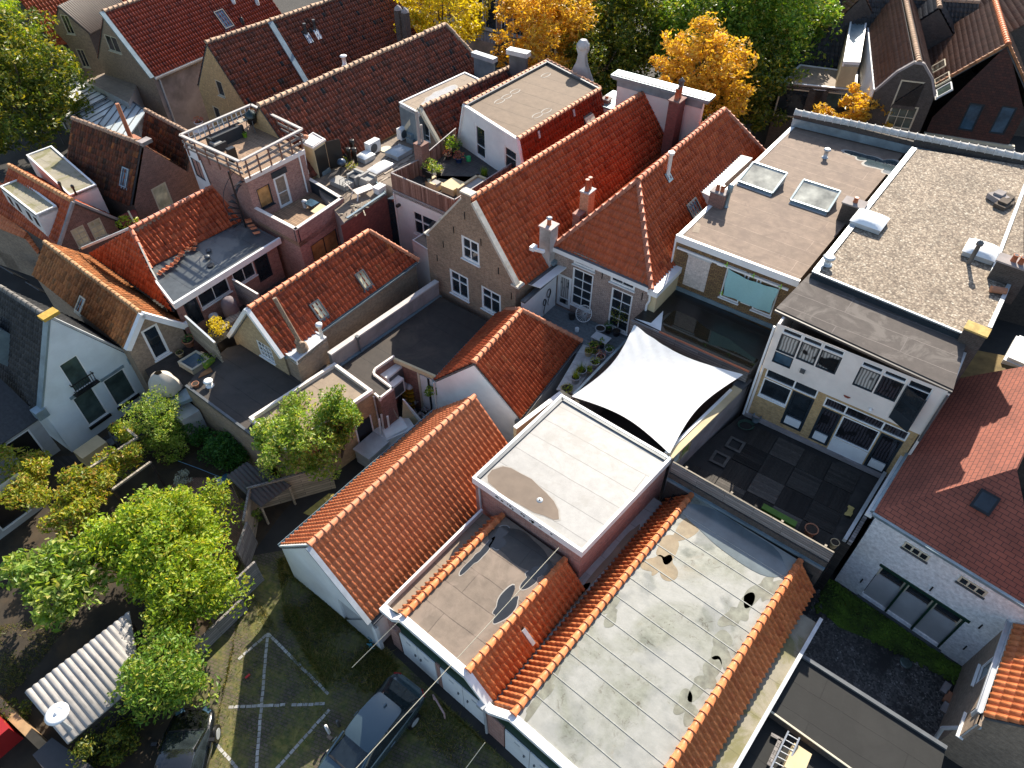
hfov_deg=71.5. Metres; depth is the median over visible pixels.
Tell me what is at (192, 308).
door
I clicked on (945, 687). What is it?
brick block
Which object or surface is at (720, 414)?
window wall
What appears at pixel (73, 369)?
window
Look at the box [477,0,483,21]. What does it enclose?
window
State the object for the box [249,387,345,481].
lane tree
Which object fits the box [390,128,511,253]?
pink terrace house
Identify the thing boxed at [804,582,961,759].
courtyard
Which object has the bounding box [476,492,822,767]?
wide garage
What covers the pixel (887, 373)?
window
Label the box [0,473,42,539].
outhouse
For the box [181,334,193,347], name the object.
potted plant
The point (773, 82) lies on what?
green tree
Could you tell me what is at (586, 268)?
window
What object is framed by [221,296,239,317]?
covered barbecue
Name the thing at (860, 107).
golden tree
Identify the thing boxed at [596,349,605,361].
potted plant
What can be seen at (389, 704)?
parked car
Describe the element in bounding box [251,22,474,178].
long old roof house
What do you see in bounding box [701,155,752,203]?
pale lean roof
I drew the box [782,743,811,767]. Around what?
pale crate
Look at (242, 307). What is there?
yard deck
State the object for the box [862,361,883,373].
window
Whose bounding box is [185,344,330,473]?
dark flat roof
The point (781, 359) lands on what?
window
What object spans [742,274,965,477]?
building
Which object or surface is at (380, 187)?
plastic stool
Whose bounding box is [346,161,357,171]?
potted plant
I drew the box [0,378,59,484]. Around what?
porch
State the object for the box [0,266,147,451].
white gable house
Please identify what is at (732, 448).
paving frame
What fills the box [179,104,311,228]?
brick tower
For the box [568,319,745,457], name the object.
shade sail
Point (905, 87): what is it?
window
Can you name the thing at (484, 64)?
street gable top
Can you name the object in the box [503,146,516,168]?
window
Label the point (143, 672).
glossy tree
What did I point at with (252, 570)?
board fence
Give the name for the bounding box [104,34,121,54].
window
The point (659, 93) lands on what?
pink cornice front
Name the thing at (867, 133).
tile capped parapet
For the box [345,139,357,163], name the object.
black flues
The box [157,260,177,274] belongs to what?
loose tiles
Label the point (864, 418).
window
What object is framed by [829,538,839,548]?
potted plant
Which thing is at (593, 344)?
potted plant
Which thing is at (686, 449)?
window
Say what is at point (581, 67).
bell gable top
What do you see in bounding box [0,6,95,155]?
edge tree
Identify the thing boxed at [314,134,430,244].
cluttered flat roof
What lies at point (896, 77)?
rounded gable house
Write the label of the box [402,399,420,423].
plasterboard sheet
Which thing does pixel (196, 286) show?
wet dormer house
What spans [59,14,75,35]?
window
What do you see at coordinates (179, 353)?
potted plant
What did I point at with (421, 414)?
rubble heap
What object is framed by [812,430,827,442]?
door panel
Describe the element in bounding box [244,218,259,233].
loose tiles
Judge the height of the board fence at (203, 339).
1.640 m
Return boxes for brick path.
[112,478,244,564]
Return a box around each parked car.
[151,706,220,767]
[317,672,424,767]
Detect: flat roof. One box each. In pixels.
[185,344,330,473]
[249,362,378,476]
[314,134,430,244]
[342,297,486,428]
[629,286,775,429]
[738,717,838,767]
[768,654,947,767]
[960,351,1023,488]
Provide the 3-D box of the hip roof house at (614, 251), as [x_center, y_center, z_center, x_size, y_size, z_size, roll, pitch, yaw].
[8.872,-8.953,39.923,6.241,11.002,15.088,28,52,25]
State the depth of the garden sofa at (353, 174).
42.28 m
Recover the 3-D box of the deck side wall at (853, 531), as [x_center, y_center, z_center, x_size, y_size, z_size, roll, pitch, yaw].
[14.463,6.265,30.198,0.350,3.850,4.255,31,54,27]
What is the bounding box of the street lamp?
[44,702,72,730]
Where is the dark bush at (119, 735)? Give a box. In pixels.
[66,710,145,767]
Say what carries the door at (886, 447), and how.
in the building at (875, 419)
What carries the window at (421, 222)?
in the pink terrace house at (420, 206)
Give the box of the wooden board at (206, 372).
[198,368,212,377]
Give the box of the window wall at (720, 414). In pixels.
[661,379,751,501]
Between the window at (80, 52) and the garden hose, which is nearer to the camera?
the garden hose
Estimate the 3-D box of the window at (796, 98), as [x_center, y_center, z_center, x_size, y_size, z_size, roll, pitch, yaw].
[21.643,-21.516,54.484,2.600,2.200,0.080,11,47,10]
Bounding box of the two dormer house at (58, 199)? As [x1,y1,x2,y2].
[0,145,130,282]
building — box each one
[401,0,614,75]
[742,274,965,477]
[764,64,857,147]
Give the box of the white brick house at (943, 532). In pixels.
[835,366,1023,685]
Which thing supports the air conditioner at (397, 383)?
on the ground at (998, 340)
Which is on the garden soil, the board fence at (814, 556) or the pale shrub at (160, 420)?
the pale shrub at (160, 420)
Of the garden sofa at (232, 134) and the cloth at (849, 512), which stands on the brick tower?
the garden sofa at (232, 134)
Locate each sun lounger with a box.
[327,170,353,191]
[345,183,375,200]
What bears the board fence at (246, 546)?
on the parking area
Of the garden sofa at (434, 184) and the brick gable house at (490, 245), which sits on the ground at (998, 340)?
the brick gable house at (490, 245)
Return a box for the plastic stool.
[373,182,385,194]
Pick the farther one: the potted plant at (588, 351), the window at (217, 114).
the window at (217, 114)
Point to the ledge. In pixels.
(201, 129)
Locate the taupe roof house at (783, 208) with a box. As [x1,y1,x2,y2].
[671,126,902,364]
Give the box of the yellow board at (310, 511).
[304,493,334,515]
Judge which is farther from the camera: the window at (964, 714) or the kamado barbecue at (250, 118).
the kamado barbecue at (250, 118)
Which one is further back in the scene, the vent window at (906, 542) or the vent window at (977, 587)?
the vent window at (906, 542)
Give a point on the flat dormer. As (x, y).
(409, 106)
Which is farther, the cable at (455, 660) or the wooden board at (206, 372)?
the wooden board at (206, 372)
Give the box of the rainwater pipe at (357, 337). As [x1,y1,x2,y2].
[355,335,360,351]
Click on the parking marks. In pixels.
(221, 750)
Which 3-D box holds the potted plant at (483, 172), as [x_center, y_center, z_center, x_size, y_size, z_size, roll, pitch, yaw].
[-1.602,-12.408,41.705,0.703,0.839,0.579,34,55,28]
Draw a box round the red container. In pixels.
[0,714,23,757]
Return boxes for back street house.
[15,0,125,75]
[753,0,872,29]
[764,0,979,133]
[906,0,977,86]
[971,0,1023,136]
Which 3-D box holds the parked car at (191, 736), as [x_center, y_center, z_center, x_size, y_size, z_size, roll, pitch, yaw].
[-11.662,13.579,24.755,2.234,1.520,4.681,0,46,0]
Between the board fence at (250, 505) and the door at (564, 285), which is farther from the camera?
the door at (564, 285)
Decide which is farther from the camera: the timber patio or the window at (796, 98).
the window at (796, 98)
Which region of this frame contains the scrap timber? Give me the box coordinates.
[766,733,782,766]
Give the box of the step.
[322,167,330,175]
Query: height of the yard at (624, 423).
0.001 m
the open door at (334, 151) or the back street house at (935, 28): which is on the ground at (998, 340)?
the back street house at (935, 28)
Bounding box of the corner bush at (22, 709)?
[0,696,32,727]
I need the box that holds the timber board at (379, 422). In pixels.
[378,418,381,435]
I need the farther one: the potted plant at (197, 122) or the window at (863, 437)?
the potted plant at (197, 122)
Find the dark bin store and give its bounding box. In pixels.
[33,738,93,767]
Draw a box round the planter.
[761,504,796,527]
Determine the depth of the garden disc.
45.39 m
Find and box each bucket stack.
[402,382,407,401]
[405,383,414,408]
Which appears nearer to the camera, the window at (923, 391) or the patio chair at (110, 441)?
the window at (923, 391)
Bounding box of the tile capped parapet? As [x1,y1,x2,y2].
[791,108,1023,325]
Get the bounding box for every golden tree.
[393,0,494,42]
[490,0,610,69]
[648,10,759,117]
[812,82,892,133]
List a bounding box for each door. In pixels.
[183,297,203,324]
[254,253,272,282]
[273,173,292,207]
[325,139,342,168]
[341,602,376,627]
[356,416,372,441]
[399,632,438,683]
[440,667,483,723]
[475,123,485,160]
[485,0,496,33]
[505,729,548,767]
[557,274,571,308]
[780,390,814,431]
[808,407,841,445]
[863,433,903,472]
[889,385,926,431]
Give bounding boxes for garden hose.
[738,419,753,429]
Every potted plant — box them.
[175,349,183,357]
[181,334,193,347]
[191,381,198,387]
[193,116,202,125]
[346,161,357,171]
[420,158,437,172]
[434,164,443,175]
[442,148,451,159]
[443,135,462,155]
[453,150,463,162]
[479,166,488,177]
[560,382,572,393]
[571,367,583,383]
[577,361,586,376]
[584,346,592,356]
[586,365,592,374]
[587,340,598,348]
[590,357,600,367]
[591,348,598,356]
[595,324,605,333]
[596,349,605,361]
[599,336,604,348]
[604,320,613,333]
[604,344,613,354]
[804,523,818,536]
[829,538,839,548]
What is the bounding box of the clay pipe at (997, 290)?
[989,285,1007,293]
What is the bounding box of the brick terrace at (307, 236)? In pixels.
[254,178,343,279]
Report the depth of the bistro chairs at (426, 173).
41.05 m
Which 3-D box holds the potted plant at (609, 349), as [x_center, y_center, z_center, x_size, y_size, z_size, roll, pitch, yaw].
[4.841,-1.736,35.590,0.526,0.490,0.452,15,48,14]
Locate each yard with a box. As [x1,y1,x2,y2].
[145,347,213,404]
[600,409,686,501]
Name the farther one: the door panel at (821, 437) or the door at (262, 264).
the door at (262, 264)
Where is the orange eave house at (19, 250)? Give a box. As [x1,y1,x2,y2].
[0,183,38,276]
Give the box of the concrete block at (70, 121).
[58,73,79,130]
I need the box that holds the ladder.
[770,731,799,767]
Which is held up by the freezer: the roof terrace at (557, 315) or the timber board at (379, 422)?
the timber board at (379, 422)
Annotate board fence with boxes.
[184,315,223,362]
[195,599,247,653]
[206,561,263,623]
[232,278,259,306]
[235,522,257,568]
[242,489,259,537]
[246,466,335,509]
[662,461,833,585]
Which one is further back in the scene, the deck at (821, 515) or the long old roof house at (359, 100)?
the long old roof house at (359, 100)
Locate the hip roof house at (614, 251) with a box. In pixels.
[553,107,765,336]
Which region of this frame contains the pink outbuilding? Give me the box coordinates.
[412,110,435,289]
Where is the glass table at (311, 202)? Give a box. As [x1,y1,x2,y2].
[304,199,319,206]
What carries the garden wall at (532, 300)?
on the roof terrace at (557, 315)
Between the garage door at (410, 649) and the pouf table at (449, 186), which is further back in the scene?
the pouf table at (449, 186)
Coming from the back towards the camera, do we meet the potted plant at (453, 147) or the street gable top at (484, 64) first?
the street gable top at (484, 64)
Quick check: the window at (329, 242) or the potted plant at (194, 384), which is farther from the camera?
the window at (329, 242)
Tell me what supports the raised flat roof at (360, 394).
on the ground at (998, 340)
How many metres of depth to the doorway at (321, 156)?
42.54 m
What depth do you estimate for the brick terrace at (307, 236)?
40.61 m
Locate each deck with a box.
[207,277,286,352]
[668,425,859,578]
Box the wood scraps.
[338,201,371,216]
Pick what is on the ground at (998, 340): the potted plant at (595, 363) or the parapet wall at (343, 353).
the parapet wall at (343, 353)
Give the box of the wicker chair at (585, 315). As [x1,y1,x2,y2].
[576,305,591,325]
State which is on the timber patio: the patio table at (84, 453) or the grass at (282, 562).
the patio table at (84, 453)
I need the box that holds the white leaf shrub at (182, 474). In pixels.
[173,469,191,487]
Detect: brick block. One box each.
[939,681,951,694]
[939,700,948,713]
[942,690,952,702]
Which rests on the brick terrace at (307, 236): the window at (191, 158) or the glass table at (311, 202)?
the glass table at (311, 202)
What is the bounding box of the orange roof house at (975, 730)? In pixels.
[934,619,1023,767]
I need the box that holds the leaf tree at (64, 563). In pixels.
[0,533,121,632]
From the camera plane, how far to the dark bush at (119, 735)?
25.21 m
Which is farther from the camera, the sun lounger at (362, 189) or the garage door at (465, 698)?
the sun lounger at (362, 189)
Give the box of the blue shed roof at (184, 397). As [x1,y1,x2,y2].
[146,388,192,415]
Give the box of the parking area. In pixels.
[154,550,512,767]
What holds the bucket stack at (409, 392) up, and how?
on the ground at (998, 340)
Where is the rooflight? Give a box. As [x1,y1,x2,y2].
[177,350,208,374]
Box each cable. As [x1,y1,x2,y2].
[353,621,398,666]
[356,548,558,767]
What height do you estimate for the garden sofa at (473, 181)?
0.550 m
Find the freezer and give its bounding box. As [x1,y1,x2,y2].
[374,417,413,446]
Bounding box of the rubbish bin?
[208,312,219,325]
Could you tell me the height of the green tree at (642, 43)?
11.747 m
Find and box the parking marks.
[215,633,329,767]
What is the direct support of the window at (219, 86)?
in the twin roof house at (265, 59)
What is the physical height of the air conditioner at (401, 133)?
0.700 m
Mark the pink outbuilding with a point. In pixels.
(421, 149)
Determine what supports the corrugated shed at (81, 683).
on the garden soil
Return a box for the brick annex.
[472,394,671,578]
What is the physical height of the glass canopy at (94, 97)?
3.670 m
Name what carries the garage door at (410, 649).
in the green garage at (452, 597)
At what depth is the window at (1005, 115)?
50.04 m
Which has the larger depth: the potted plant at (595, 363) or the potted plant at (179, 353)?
the potted plant at (179, 353)
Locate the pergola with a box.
[86,427,167,503]
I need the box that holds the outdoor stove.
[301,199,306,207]
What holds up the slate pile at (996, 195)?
on the gravel roof house at (932, 240)
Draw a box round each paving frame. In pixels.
[709,450,730,467]
[725,436,745,453]
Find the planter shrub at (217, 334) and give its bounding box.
[206,315,233,351]
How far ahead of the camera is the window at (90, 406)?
35.52 m
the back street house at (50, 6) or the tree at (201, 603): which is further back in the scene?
the back street house at (50, 6)
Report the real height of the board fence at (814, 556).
5.025 m
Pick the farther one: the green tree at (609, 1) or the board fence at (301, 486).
the green tree at (609, 1)
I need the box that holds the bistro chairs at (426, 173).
[422,167,436,181]
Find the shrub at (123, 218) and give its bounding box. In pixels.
[115,215,140,228]
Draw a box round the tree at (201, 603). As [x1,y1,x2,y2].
[138,545,255,646]
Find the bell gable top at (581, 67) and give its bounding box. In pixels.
[571,38,593,81]
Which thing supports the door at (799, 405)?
in the building at (875, 419)
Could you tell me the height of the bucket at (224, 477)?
0.300 m
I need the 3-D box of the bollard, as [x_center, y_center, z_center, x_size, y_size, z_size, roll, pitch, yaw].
[-6.785,12.695,26.122,0.120,0.780,0.114,0,46,0]
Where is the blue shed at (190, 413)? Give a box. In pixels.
[172,402,210,439]
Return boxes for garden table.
[311,203,325,213]
[591,331,611,349]
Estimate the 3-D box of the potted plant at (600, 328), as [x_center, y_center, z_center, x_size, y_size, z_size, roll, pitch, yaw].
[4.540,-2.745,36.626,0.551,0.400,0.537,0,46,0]
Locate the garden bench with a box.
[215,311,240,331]
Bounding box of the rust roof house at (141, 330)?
[32,240,187,395]
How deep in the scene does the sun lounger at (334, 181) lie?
42.12 m
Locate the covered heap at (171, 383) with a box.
[148,371,182,397]
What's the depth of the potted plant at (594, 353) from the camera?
35.44 m
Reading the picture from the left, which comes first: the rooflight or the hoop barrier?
the rooflight
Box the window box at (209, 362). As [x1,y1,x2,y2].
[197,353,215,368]
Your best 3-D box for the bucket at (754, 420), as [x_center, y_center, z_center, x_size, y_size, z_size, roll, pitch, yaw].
[11.196,1.576,32.585,0.420,0.330,0.409,0,46,0]
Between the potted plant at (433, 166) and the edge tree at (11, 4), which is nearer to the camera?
the potted plant at (433, 166)
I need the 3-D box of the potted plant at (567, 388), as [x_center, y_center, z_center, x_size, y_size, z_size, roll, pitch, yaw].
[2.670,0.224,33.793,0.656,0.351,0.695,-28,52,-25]
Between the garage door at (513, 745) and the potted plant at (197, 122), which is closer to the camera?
the garage door at (513, 745)
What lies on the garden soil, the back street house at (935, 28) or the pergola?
the pergola
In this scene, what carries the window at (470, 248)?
in the brick gable house at (490, 245)
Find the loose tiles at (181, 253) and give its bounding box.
[174,242,197,260]
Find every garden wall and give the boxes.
[0,695,47,748]
[513,390,579,437]
[520,276,556,316]
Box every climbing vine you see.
[36,419,144,539]
[424,385,436,396]
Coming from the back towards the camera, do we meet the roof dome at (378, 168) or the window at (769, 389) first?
the roof dome at (378, 168)
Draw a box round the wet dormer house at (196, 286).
[81,185,284,353]
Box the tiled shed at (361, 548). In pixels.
[278,394,507,649]
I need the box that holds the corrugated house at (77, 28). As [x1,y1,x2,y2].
[53,0,122,78]
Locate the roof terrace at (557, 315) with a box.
[542,305,627,415]
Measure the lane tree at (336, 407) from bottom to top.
5.296 m
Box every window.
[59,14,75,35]
[59,355,92,391]
[70,225,92,249]
[72,387,107,425]
[76,49,90,68]
[87,218,108,240]
[103,368,136,406]
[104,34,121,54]
[141,323,171,362]
[151,182,173,210]
[191,158,205,180]
[197,278,232,310]
[212,106,221,122]
[214,79,225,98]
[232,262,258,283]
[256,184,275,209]
[256,340,275,365]
[311,229,338,261]
[413,210,436,235]
[425,124,429,142]
[449,269,469,303]
[461,235,479,267]
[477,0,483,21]
[480,285,500,315]
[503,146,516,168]
[513,10,526,38]
[569,267,593,312]
[572,261,594,273]
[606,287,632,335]
[608,277,634,292]
[674,450,682,462]
[681,442,690,457]
[682,255,710,291]
[717,265,745,305]
[749,277,779,318]
[758,378,791,405]
[765,369,818,397]
[772,351,792,368]
[773,88,808,117]
[776,334,799,357]
[782,328,802,339]
[796,342,820,365]
[803,336,822,347]
[815,350,841,374]
[823,344,844,356]
[823,397,909,440]
[825,92,851,109]
[833,416,879,452]
[852,367,880,392]
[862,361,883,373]
[874,376,904,401]
[884,370,906,382]
[885,107,918,129]
[891,80,925,105]
[893,380,933,408]
[902,541,930,561]
[955,709,980,739]
[957,575,987,596]
[958,103,984,131]
[970,657,992,686]
[989,106,1017,134]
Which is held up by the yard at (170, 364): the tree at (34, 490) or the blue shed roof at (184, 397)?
the blue shed roof at (184, 397)
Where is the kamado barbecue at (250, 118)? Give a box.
[237,109,256,132]
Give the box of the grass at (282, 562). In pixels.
[0,553,509,767]
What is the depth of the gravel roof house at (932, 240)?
31.61 m
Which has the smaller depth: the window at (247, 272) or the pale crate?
the pale crate
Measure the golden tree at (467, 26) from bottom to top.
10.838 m
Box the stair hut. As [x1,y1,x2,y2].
[303,132,342,177]
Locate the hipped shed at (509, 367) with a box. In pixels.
[432,307,582,442]
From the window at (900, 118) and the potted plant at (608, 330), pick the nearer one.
the potted plant at (608, 330)
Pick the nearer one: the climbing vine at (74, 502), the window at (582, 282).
the climbing vine at (74, 502)
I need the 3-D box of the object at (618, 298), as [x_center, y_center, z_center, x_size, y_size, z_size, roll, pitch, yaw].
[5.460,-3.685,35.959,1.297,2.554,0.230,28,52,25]
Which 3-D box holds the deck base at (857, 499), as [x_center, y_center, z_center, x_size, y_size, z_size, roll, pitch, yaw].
[11.976,4.991,31.853,8.101,3.240,4.953,29,52,25]
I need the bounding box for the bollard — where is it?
[324,724,330,734]
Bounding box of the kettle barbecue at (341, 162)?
[337,158,346,173]
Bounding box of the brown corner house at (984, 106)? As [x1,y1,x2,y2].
[914,0,1023,151]
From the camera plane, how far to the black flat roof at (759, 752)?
23.99 m
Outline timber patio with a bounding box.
[47,418,144,477]
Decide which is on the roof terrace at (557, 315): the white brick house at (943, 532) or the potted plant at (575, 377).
the potted plant at (575, 377)
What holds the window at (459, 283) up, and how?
in the brick gable house at (490, 245)
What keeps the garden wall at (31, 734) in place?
on the garden soil
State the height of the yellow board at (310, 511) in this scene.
0.150 m
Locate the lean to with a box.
[226,462,296,524]
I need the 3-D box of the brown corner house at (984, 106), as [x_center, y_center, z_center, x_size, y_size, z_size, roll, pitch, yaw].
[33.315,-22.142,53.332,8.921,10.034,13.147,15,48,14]
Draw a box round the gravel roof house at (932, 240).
[791,147,1023,384]
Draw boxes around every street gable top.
[471,50,497,78]
[506,46,530,75]
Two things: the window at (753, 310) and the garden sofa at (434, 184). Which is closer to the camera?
the window at (753, 310)
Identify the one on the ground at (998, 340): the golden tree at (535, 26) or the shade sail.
the golden tree at (535, 26)
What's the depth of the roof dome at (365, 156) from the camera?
44.14 m
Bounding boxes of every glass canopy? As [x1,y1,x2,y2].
[48,83,106,144]
[76,99,113,124]
[98,101,144,135]
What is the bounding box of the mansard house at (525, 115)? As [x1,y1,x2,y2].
[457,58,603,170]
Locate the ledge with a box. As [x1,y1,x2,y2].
[194,123,213,133]
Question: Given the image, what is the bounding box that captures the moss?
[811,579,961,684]
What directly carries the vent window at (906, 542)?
in the white brick house at (943, 532)
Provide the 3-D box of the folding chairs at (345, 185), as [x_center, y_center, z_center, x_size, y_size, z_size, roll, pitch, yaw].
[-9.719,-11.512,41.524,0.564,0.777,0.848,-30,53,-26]
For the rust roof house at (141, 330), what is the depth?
36.40 m
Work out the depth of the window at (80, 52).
60.18 m
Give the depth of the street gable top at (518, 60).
47.11 m
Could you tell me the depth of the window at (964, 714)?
24.04 m
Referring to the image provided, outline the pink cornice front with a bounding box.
[602,69,715,141]
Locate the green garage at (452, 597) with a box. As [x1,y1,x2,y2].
[379,509,584,723]
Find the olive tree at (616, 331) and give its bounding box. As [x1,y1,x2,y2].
[610,306,627,336]
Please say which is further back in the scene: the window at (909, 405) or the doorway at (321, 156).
the doorway at (321, 156)
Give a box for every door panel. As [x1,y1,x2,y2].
[784,415,800,428]
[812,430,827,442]
[868,458,885,471]
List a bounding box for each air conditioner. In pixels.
[364,137,380,153]
[380,364,403,382]
[388,375,405,408]
[396,126,406,140]
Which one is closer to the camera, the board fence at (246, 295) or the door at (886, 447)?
the door at (886, 447)
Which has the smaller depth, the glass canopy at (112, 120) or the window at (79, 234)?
the window at (79, 234)
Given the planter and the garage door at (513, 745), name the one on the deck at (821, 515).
the planter
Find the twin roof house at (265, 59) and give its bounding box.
[197,0,416,125]
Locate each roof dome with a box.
[357,150,375,163]
[367,160,393,174]
[385,144,411,160]
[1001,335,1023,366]
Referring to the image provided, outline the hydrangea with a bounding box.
[174,420,213,451]
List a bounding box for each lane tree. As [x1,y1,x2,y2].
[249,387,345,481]
[314,383,363,457]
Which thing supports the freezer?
on the ground at (998, 340)
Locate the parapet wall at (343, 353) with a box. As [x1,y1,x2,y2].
[327,279,441,366]
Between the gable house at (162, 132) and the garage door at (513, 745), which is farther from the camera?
the gable house at (162, 132)
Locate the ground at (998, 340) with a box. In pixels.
[0,0,1023,767]
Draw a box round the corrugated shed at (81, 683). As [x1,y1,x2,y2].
[25,611,156,756]
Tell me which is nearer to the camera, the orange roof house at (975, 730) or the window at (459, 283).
the orange roof house at (975, 730)
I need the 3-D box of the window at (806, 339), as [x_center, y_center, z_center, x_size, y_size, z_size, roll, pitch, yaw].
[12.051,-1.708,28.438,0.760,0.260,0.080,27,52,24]
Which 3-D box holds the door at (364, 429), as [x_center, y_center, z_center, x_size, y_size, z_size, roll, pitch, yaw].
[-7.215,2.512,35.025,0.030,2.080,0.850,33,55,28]
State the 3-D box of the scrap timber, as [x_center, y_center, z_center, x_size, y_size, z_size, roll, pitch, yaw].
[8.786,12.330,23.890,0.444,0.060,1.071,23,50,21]
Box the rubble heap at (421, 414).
[402,398,430,418]
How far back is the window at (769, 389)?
31.25 m
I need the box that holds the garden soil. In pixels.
[0,400,291,767]
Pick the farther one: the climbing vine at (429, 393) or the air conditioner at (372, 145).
the air conditioner at (372, 145)
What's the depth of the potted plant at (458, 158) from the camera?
43.11 m
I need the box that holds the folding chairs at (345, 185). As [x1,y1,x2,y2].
[339,177,351,194]
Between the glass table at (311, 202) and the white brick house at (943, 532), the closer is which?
the white brick house at (943, 532)
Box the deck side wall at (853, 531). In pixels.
[815,471,888,590]
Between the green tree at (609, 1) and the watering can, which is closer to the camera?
the watering can
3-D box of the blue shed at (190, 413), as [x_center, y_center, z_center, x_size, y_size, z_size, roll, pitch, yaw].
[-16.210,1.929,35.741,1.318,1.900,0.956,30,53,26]
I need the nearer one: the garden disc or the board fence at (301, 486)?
the board fence at (301, 486)
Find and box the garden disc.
[381,146,391,152]
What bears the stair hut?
on the cluttered flat roof at (376, 218)
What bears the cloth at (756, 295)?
attached to the taupe roof house at (783, 208)
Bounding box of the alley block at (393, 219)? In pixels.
[387,196,399,245]
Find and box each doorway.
[6,429,47,466]
[314,144,329,176]
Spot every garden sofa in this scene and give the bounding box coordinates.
[205,124,244,144]
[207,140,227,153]
[346,168,363,185]
[358,171,376,185]
[425,175,442,192]
[456,174,486,196]
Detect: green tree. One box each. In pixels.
[71,476,241,606]
[559,27,643,96]
[562,0,688,78]
[594,0,683,40]
[646,0,785,84]
[693,27,802,134]
[702,0,846,113]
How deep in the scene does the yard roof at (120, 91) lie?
55.88 m
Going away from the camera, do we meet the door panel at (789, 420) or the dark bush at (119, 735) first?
the dark bush at (119, 735)
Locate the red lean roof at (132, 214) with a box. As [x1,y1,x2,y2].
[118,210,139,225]
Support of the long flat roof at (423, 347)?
on the ground at (998, 340)
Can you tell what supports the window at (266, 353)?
in the buff gable house at (300, 324)
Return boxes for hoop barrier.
[432,694,445,718]
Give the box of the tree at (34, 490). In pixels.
[0,443,53,512]
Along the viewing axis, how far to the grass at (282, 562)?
28.27 m
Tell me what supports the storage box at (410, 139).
on the cluttered flat roof at (376, 218)
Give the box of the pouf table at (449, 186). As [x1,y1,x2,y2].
[440,177,463,196]
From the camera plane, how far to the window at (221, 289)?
38.24 m
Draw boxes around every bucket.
[221,473,229,483]
[569,312,575,319]
[752,413,761,422]
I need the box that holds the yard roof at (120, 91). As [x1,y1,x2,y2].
[84,73,144,136]
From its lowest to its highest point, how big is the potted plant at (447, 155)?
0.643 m
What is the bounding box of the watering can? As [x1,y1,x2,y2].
[464,155,470,161]
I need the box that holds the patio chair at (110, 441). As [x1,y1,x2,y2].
[106,432,119,447]
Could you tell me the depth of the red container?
25.75 m
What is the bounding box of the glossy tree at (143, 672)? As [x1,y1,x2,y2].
[105,622,220,727]
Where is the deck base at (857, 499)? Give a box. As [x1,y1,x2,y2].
[682,414,878,587]
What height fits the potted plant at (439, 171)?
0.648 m
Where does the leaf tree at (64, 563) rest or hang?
on the garden soil
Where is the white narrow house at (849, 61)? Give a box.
[835,21,866,87]
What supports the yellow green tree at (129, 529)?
on the garden soil
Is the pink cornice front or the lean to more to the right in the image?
the pink cornice front
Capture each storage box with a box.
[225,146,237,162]
[353,431,389,466]
[406,132,415,144]
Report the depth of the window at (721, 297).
34.17 m
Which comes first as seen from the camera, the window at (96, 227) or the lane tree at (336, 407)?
the lane tree at (336, 407)
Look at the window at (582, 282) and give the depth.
36.79 m
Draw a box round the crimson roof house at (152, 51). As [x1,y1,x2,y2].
[97,0,281,129]
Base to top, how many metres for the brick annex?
5.030 m
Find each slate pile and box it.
[986,189,1009,202]
[993,197,1012,210]
[1006,193,1016,206]
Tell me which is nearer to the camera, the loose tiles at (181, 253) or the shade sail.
the shade sail
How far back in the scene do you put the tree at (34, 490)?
32.05 m
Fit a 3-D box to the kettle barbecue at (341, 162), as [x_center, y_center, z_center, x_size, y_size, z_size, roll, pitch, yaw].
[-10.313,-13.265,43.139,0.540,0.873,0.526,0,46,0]
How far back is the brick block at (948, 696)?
27.14 m
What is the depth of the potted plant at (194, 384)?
34.37 m
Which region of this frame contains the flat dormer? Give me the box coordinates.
[399,72,478,140]
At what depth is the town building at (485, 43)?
69.46 m
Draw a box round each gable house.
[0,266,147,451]
[67,103,196,233]
[139,108,199,190]
[227,228,419,382]
[404,65,511,147]
[423,77,686,320]
[853,0,936,139]
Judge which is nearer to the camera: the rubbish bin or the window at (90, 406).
the window at (90, 406)
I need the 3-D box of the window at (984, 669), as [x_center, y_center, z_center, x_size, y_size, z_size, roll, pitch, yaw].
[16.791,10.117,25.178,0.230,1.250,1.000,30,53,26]
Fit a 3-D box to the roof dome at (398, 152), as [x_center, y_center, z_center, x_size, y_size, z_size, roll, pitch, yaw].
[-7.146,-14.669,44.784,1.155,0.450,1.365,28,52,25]
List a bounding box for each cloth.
[723,268,778,312]
[844,505,854,516]
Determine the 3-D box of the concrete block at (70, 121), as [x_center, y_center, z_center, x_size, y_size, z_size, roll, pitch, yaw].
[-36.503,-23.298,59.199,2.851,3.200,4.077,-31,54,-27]
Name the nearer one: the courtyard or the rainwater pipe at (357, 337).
the courtyard
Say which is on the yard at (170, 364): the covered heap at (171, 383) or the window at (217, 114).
the covered heap at (171, 383)
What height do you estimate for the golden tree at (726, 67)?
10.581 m
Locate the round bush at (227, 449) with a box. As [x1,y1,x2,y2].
[196,429,252,474]
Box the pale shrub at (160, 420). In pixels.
[113,384,189,465]
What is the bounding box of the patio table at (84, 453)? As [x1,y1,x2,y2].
[73,435,109,466]
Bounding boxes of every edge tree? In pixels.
[0,0,47,75]
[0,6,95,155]

